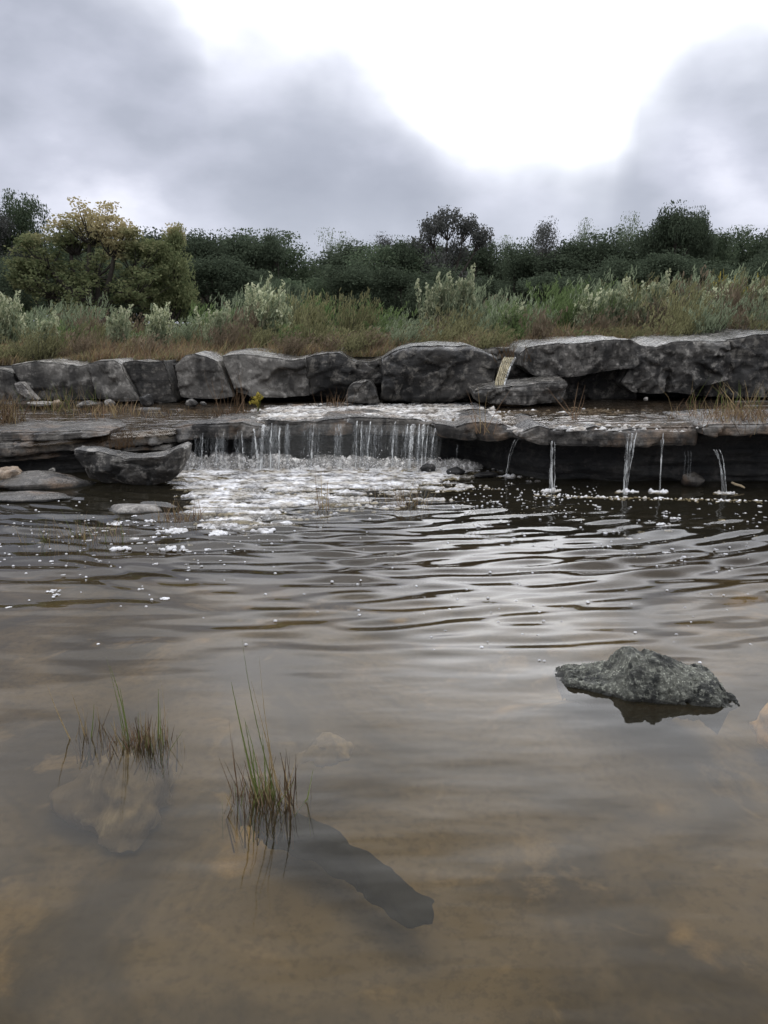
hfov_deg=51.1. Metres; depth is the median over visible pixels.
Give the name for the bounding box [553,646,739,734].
pitted boulder
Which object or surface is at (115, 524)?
foam clump
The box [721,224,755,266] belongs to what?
pale tree
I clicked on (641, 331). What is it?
shrub
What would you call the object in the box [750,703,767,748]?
submerged rock
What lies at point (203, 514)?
foam clump
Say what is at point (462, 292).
shrub
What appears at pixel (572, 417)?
grass tuft
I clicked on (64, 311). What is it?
shrub
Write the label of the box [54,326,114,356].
shrub
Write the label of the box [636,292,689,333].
shrub
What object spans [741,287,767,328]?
shrub
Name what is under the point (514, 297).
shrub
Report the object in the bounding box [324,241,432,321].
oak tree
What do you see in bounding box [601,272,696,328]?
shrub
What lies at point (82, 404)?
shelf stone
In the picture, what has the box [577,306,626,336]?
shrub
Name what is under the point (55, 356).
shrub
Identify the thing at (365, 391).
fallen boulder
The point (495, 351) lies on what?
back stone
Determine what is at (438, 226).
spreading oak
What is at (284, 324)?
shrub
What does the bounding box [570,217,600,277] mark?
pale tree
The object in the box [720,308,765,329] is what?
shrub
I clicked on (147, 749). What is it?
grass clump
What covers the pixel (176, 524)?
grass clump
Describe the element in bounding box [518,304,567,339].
shrub
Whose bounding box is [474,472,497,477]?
splash rock
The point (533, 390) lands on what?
tilted slab
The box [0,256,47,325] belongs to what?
juniper tree
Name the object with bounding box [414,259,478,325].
juniper tree
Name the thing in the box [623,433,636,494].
water stream
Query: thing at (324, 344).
shrub
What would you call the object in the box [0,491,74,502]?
shore slab
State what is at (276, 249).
juniper tree
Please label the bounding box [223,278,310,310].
juniper tree
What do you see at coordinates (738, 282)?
shrub
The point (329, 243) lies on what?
pale tree
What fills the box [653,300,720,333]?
shrub
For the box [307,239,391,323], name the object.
juniper tree
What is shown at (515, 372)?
ledge block
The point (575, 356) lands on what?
ledge block
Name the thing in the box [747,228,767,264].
juniper tree
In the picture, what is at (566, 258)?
juniper tree
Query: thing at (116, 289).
juniper tree
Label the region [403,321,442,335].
shrub
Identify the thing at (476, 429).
grass tuft
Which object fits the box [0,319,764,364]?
bank grass
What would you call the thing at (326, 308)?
shrub
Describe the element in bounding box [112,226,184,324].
juniper tree
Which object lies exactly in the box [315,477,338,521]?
grass clump
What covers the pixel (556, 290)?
shrub
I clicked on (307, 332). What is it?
shrub
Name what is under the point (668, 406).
shelf water
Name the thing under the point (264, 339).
shrub
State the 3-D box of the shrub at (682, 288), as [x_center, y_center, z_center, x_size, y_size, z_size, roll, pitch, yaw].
[5.457,-3.820,14.754,1.207,1.342,0.889,-3,13,-12]
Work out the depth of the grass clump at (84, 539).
5.83 m
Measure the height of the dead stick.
0.050 m
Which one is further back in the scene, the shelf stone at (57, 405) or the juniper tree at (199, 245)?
the juniper tree at (199, 245)
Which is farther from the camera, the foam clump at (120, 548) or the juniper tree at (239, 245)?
the juniper tree at (239, 245)
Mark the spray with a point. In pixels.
(318, 465)
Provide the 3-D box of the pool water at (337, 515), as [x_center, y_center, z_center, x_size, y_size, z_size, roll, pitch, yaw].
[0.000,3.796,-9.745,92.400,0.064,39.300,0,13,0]
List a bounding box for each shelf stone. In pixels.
[27,401,51,406]
[52,400,61,407]
[77,400,99,408]
[104,399,115,406]
[139,394,153,406]
[185,399,198,406]
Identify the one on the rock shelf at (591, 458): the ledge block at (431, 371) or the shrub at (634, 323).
the ledge block at (431, 371)
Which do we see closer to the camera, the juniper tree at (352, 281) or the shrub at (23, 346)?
the shrub at (23, 346)
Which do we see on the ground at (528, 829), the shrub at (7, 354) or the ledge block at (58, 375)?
the shrub at (7, 354)
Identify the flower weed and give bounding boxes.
[249,391,262,410]
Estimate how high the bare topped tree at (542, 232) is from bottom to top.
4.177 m
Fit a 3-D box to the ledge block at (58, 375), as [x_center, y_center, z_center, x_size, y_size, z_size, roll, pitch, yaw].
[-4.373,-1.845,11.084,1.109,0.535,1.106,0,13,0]
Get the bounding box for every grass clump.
[4,513,166,564]
[47,685,111,768]
[96,661,186,785]
[139,494,219,536]
[218,641,312,852]
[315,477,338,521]
[359,481,468,520]
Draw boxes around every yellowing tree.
[1,196,181,318]
[138,221,201,328]
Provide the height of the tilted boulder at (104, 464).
0.400 m
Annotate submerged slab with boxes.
[258,813,433,928]
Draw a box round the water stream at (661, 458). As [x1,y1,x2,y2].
[660,435,663,474]
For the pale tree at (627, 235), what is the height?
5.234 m
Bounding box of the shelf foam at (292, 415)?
[210,402,682,431]
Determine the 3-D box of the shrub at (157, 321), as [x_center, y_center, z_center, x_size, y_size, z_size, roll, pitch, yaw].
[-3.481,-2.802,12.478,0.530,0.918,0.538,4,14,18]
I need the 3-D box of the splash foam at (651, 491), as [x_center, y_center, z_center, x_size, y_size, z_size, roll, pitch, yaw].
[2.547,-0.192,7.453,0.190,0.048,0.082,1,13,6]
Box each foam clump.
[107,522,121,525]
[109,546,130,550]
[160,545,184,550]
[164,528,187,533]
[196,510,211,515]
[208,530,227,535]
[222,522,237,525]
[250,528,275,534]
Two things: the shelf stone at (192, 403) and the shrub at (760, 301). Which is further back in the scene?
the shrub at (760, 301)
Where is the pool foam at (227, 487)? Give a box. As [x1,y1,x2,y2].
[171,460,550,529]
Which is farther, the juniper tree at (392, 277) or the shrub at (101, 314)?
the juniper tree at (392, 277)
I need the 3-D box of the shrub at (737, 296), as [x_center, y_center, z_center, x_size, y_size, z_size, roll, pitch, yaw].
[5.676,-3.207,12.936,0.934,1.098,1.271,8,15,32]
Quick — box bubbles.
[0,486,748,663]
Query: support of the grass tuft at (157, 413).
on the shelf water at (668, 406)
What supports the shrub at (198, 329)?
on the ground at (528, 829)
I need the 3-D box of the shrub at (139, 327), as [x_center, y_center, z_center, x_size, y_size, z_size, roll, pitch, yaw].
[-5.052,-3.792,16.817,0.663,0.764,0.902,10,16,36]
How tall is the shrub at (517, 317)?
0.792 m
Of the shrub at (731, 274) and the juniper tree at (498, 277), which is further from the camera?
the juniper tree at (498, 277)
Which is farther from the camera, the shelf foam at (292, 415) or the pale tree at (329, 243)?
the pale tree at (329, 243)
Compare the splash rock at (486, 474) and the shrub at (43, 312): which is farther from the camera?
the shrub at (43, 312)
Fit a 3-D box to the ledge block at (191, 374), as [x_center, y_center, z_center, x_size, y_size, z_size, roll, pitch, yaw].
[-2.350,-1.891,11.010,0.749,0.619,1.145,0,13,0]
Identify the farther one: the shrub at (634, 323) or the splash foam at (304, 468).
the shrub at (634, 323)
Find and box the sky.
[0,0,767,322]
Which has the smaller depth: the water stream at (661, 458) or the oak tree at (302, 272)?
the water stream at (661, 458)
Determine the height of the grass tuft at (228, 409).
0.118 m
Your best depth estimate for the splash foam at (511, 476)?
8.23 m
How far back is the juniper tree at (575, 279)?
22.95 m
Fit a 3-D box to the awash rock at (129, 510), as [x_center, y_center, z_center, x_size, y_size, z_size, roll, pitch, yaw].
[-2.076,-0.018,6.684,0.474,0.099,0.277,0,13,0]
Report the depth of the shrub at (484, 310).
14.21 m
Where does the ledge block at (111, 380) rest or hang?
on the rock shelf at (591, 458)
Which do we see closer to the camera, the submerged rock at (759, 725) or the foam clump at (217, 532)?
the submerged rock at (759, 725)
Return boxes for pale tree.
[314,227,356,325]
[495,235,519,281]
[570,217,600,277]
[612,211,642,247]
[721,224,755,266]
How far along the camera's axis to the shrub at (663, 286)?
13.23 m
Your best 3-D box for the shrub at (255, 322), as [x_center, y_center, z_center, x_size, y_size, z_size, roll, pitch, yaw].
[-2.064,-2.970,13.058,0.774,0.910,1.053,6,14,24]
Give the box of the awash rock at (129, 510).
[108,504,162,516]
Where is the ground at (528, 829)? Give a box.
[0,323,767,1023]
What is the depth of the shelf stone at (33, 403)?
10.06 m
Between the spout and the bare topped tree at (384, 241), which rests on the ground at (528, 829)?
the bare topped tree at (384, 241)
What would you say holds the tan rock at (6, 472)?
on the bank rock at (40, 480)
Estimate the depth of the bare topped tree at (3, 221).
24.71 m
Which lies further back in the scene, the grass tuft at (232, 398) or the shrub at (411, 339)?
the shrub at (411, 339)
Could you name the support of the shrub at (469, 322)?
on the ground at (528, 829)
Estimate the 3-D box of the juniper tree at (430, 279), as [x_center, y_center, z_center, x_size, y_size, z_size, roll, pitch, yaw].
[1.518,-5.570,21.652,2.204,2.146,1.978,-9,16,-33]
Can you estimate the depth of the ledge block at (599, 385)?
10.73 m
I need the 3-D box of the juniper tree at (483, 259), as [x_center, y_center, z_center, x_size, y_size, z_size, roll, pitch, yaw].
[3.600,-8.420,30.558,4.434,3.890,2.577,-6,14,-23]
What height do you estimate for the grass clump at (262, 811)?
0.667 m
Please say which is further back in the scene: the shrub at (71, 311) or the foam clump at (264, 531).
the shrub at (71, 311)
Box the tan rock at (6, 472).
[0,466,21,479]
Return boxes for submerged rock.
[49,742,175,852]
[297,732,354,767]
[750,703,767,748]
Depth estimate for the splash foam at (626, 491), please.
7.46 m
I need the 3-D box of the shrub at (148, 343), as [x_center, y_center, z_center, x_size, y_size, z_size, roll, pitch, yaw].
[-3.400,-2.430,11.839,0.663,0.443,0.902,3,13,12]
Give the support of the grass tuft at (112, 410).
on the rock shelf at (591, 458)
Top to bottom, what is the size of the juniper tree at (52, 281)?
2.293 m
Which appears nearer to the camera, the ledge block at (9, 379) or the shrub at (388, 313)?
the ledge block at (9, 379)
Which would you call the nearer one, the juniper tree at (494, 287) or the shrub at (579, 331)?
the shrub at (579, 331)
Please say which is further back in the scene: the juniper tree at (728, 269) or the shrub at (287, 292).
the juniper tree at (728, 269)
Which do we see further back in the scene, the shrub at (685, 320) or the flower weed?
the shrub at (685, 320)
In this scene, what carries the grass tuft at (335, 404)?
on the rock shelf at (591, 458)
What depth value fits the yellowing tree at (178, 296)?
20.54 m
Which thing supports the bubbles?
on the pool water at (337, 515)
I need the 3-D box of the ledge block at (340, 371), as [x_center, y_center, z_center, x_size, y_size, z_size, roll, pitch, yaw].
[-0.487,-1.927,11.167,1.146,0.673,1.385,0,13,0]
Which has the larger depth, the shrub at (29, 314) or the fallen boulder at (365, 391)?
the shrub at (29, 314)
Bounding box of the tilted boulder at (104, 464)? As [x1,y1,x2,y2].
[74,442,191,484]
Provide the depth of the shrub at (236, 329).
12.23 m
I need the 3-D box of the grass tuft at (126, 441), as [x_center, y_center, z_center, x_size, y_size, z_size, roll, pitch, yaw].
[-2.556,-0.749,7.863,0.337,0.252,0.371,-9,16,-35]
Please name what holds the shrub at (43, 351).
on the ground at (528, 829)
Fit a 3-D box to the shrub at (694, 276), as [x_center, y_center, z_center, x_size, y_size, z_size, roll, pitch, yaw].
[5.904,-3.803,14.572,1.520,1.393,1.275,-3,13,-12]
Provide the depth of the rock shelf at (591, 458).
8.40 m
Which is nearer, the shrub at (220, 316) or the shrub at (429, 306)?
the shrub at (220, 316)
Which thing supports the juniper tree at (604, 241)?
on the ground at (528, 829)
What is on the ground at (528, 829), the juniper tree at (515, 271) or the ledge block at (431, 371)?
the juniper tree at (515, 271)
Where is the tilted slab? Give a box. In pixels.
[469,375,566,404]
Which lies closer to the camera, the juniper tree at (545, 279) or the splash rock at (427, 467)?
the splash rock at (427, 467)
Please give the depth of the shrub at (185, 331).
12.97 m
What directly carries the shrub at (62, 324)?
on the ground at (528, 829)
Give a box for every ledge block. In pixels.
[0,365,26,399]
[11,357,97,399]
[88,357,140,401]
[123,358,182,402]
[175,351,238,398]
[222,348,309,397]
[306,349,382,398]
[380,341,496,402]
[494,360,526,379]
[507,335,653,376]
[560,369,636,400]
[613,334,730,393]
[680,325,767,397]
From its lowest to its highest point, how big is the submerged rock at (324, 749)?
0.096 m
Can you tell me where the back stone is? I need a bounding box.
[480,346,510,359]
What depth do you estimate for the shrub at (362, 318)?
13.33 m
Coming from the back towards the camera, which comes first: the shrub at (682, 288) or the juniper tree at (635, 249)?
the juniper tree at (635, 249)
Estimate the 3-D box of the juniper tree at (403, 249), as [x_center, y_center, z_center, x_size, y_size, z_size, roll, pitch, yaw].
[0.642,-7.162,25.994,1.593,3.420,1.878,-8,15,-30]
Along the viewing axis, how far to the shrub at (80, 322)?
12.86 m
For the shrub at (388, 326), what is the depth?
12.77 m
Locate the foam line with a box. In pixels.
[533,494,762,503]
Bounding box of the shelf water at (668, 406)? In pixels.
[1,396,767,432]
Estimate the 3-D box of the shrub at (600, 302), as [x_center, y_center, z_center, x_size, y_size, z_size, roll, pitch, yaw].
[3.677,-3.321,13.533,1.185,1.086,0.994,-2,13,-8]
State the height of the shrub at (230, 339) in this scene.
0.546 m
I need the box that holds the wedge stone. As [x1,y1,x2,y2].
[15,382,40,399]
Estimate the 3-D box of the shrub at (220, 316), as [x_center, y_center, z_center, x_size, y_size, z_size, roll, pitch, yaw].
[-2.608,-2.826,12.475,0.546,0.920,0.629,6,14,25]
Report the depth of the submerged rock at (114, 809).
2.92 m
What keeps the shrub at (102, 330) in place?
on the ground at (528, 829)
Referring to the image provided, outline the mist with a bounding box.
[186,451,482,470]
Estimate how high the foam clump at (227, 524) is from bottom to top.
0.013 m
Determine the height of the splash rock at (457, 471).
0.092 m
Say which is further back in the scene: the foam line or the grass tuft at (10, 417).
the grass tuft at (10, 417)
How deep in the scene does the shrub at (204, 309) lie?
14.21 m
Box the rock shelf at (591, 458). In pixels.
[0,397,767,533]
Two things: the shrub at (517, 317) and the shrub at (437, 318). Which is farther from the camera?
the shrub at (437, 318)
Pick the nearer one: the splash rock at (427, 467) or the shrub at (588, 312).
the splash rock at (427, 467)
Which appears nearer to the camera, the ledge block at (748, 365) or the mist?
the mist
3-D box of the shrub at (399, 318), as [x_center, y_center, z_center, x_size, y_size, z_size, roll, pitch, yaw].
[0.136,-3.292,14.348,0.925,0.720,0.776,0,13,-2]
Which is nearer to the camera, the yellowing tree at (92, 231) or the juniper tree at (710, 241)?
the yellowing tree at (92, 231)
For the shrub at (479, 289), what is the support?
on the ground at (528, 829)
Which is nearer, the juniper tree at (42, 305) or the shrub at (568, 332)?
the shrub at (568, 332)
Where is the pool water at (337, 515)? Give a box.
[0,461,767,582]
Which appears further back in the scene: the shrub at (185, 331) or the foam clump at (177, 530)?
the shrub at (185, 331)
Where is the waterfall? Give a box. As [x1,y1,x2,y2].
[190,421,437,472]
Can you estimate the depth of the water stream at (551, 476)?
7.42 m
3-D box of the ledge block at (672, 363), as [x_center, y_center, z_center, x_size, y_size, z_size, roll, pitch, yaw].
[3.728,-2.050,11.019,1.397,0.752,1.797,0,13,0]
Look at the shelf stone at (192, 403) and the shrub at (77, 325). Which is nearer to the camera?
the shelf stone at (192, 403)
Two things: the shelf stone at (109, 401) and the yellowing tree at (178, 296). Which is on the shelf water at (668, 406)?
the shelf stone at (109, 401)
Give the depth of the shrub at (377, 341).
11.39 m
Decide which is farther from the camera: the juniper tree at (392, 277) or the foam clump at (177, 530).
the juniper tree at (392, 277)
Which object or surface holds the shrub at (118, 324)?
on the ground at (528, 829)
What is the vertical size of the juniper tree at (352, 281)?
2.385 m
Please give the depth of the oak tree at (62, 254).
29.76 m
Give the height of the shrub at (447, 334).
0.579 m
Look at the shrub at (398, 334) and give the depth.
11.69 m
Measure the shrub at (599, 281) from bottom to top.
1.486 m
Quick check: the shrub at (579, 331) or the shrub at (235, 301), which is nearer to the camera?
the shrub at (579, 331)
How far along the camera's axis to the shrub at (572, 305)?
13.12 m
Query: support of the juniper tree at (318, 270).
on the ground at (528, 829)
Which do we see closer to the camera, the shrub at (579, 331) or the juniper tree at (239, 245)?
the shrub at (579, 331)
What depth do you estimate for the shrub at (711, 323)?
11.35 m
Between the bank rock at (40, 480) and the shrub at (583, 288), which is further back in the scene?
the shrub at (583, 288)
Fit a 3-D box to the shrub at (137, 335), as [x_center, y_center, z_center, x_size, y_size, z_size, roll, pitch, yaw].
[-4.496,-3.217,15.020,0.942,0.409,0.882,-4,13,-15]
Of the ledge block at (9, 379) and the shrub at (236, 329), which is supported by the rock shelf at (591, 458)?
the ledge block at (9, 379)
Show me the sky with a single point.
(359, 118)
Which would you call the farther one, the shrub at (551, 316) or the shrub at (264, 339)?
the shrub at (551, 316)
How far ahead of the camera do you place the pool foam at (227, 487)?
7.59 m
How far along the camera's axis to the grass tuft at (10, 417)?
8.96 m
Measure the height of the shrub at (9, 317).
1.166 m
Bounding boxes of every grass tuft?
[0,389,33,423]
[15,384,107,414]
[61,398,141,420]
[91,404,202,419]
[102,422,140,449]
[198,405,263,416]
[204,369,250,412]
[312,388,354,406]
[467,385,513,433]
[491,336,532,361]
[552,382,584,420]
[643,399,767,436]
[664,376,767,418]
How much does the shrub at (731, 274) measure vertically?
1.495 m
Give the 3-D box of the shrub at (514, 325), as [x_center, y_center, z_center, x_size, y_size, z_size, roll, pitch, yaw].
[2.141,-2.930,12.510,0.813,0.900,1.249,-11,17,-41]
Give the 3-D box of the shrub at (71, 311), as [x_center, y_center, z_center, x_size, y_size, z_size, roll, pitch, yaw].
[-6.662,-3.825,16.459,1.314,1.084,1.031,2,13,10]
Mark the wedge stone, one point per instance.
(21, 387)
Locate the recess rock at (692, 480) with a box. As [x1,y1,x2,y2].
[681,472,704,489]
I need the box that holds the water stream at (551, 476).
[549,442,554,492]
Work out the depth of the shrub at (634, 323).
13.25 m
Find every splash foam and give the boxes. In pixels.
[183,462,465,473]
[480,406,495,410]
[497,473,515,477]
[540,488,560,492]
[615,488,638,493]
[648,488,668,493]
[713,490,737,494]
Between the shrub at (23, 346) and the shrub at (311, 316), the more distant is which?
the shrub at (311, 316)
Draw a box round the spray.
[179,447,453,474]
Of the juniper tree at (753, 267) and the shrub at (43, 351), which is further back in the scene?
the juniper tree at (753, 267)
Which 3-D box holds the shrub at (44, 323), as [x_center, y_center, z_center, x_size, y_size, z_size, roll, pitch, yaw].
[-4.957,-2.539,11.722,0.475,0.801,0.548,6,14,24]
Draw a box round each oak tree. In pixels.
[0,188,50,302]
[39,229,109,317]
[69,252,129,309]
[236,227,330,287]
[267,277,336,304]
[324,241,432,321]
[700,229,741,270]
[728,227,767,269]
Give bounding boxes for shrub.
[0,290,28,346]
[0,323,69,360]
[0,341,26,357]
[0,342,55,360]
[12,304,51,332]
[17,308,47,337]
[20,301,80,336]
[20,310,60,351]
[32,301,95,330]
[33,297,97,329]
[37,318,96,343]
[40,310,72,337]
[52,294,114,337]
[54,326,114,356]
[54,348,78,357]
[65,318,141,347]
[73,307,108,341]
[104,304,133,345]
[123,333,173,354]
[129,313,148,336]
[129,330,146,341]
[143,301,175,345]
[168,312,205,345]
[176,320,239,341]
[188,300,242,331]
[193,300,232,348]
[198,323,256,350]
[209,285,262,330]
[212,315,250,347]
[224,301,274,343]
[224,321,300,346]
[236,271,274,329]
[249,279,292,337]
[271,280,319,329]
[271,287,334,332]
[272,331,313,355]
[274,311,334,348]
[276,322,337,342]
[288,288,369,330]
[309,332,350,352]
[310,287,382,337]
[314,323,384,357]
[329,302,391,328]
[350,326,392,349]
[357,299,416,334]
[363,317,436,340]
[372,315,441,346]
[377,308,413,332]
[383,334,436,345]
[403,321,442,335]
[412,271,451,327]
[415,316,473,340]
[424,276,502,308]
[424,302,489,340]
[426,311,451,329]
[433,289,490,325]
[435,263,478,324]
[448,322,519,348]
[463,286,541,335]
[467,287,509,328]
[485,294,568,335]
[494,323,560,342]
[499,301,525,334]
[516,295,558,331]
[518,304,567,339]
[526,273,617,323]
[533,285,622,332]
[549,327,591,336]
[551,275,642,299]
[557,290,640,330]
[559,327,622,335]
[566,264,646,302]
[569,282,640,325]
[569,291,600,332]
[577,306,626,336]
[584,276,629,330]
[591,323,663,337]
[597,324,677,338]
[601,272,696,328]
[620,307,658,332]
[625,268,672,331]
[625,289,698,316]
[635,281,719,333]
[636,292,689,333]
[638,312,702,335]
[647,265,724,323]
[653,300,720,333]
[672,263,755,303]
[683,293,756,332]
[684,267,767,318]
[695,278,732,315]
[706,277,767,325]
[712,261,767,291]
[713,269,758,292]
[719,309,767,329]
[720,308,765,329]
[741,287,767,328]
[744,275,767,320]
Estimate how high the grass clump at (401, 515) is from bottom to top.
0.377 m
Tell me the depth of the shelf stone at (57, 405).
10.00 m
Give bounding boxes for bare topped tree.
[0,204,25,277]
[372,231,394,265]
[530,216,564,296]
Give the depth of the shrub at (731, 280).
14.93 m
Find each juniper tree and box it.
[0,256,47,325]
[0,259,85,323]
[1,232,60,323]
[65,227,126,310]
[102,258,169,327]
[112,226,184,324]
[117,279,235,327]
[173,252,279,316]
[179,227,247,310]
[200,227,288,303]
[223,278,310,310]
[252,228,303,299]
[301,251,341,290]
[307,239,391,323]
[312,258,397,324]
[341,264,423,327]
[378,235,427,315]
[398,264,466,309]
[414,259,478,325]
[417,241,458,278]
[455,238,516,302]
[462,248,558,299]
[466,275,512,305]
[490,237,547,311]
[509,271,576,316]
[530,235,623,285]
[547,268,597,300]
[572,227,643,298]
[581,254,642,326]
[605,248,711,310]
[617,226,704,290]
[630,199,710,290]
[672,260,734,305]
[679,206,718,270]
[687,227,742,280]
[726,254,767,289]
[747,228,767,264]
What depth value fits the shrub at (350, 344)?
11.24 m
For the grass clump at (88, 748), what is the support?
on the submerged rock at (114, 809)
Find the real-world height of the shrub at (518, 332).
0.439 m
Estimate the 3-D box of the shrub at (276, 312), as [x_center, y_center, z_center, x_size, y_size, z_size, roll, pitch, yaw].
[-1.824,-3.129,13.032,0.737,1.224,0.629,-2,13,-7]
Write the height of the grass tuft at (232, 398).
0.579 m
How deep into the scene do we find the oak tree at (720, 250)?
24.66 m
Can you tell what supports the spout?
on the tilted slab
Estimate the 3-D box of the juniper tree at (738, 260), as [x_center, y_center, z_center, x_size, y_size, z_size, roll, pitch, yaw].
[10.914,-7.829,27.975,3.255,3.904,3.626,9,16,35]
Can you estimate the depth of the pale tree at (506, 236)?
32.32 m
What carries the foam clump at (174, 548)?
on the pool water at (337, 515)
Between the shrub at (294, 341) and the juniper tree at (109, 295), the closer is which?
the shrub at (294, 341)
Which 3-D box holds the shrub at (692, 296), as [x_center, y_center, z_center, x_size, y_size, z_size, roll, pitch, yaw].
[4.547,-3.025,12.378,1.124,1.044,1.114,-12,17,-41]
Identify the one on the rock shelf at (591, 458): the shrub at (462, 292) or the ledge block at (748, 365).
the ledge block at (748, 365)
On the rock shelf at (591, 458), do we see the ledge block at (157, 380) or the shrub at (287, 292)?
the ledge block at (157, 380)
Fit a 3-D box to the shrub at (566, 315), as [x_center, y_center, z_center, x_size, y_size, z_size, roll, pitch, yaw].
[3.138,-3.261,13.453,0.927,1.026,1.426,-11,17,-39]
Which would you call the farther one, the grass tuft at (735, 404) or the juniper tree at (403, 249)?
the juniper tree at (403, 249)
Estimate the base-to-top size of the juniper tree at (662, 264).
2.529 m
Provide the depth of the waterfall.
8.52 m
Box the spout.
[494,357,515,384]
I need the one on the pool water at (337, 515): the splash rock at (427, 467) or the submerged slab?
the splash rock at (427, 467)
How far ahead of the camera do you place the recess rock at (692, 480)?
7.69 m
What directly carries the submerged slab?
on the ground at (528, 829)
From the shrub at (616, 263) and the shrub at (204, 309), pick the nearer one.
the shrub at (204, 309)
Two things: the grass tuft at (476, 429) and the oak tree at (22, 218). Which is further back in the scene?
the oak tree at (22, 218)
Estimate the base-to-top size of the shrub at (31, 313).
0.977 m
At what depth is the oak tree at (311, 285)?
22.83 m
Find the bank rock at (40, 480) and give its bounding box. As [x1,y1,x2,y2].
[0,470,95,491]
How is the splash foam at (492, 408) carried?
on the shelf water at (668, 406)
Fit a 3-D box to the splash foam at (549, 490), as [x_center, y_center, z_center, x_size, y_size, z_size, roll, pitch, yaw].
[1.559,-0.204,7.506,0.208,0.046,0.093,0,13,0]
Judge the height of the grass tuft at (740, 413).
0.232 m
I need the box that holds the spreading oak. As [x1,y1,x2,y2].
[408,205,494,286]
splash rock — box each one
[419,463,435,472]
[446,467,464,475]
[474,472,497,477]
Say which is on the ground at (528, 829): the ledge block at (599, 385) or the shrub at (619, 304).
the shrub at (619, 304)
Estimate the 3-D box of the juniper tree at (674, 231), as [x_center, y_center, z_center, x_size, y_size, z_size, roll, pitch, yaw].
[8.524,-7.048,23.977,2.174,4.195,1.844,-4,14,-16]
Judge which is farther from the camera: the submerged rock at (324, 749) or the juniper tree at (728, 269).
the juniper tree at (728, 269)
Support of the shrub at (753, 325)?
on the ground at (528, 829)
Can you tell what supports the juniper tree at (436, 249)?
on the ground at (528, 829)
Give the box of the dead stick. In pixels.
[731,482,744,488]
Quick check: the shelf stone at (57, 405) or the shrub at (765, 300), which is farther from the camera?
the shrub at (765, 300)
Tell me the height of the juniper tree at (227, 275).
2.526 m
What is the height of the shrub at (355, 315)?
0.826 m
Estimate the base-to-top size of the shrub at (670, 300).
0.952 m
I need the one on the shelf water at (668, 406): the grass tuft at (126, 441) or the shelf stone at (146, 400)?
the shelf stone at (146, 400)
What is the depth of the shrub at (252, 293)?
13.28 m
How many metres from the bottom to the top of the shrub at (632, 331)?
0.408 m
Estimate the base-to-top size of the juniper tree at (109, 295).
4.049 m
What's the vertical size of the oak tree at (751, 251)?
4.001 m
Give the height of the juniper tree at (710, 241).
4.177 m
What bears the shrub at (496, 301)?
on the ground at (528, 829)
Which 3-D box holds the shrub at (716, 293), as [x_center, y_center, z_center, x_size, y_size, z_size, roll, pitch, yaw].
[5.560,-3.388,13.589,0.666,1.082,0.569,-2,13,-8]
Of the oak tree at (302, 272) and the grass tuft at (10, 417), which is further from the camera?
the oak tree at (302, 272)
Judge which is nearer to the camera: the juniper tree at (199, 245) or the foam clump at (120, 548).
the foam clump at (120, 548)
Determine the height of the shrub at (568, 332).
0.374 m
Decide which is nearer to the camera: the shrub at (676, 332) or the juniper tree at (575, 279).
the shrub at (676, 332)
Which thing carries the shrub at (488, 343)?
on the ground at (528, 829)
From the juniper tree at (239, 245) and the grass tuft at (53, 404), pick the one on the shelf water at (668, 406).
the grass tuft at (53, 404)
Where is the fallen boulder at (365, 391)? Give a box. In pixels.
[345,379,378,403]
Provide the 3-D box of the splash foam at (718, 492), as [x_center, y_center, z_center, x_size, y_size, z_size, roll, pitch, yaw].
[3.141,-0.177,7.404,0.224,0.043,0.078,0,13,0]
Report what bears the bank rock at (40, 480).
in the pool water at (337, 515)

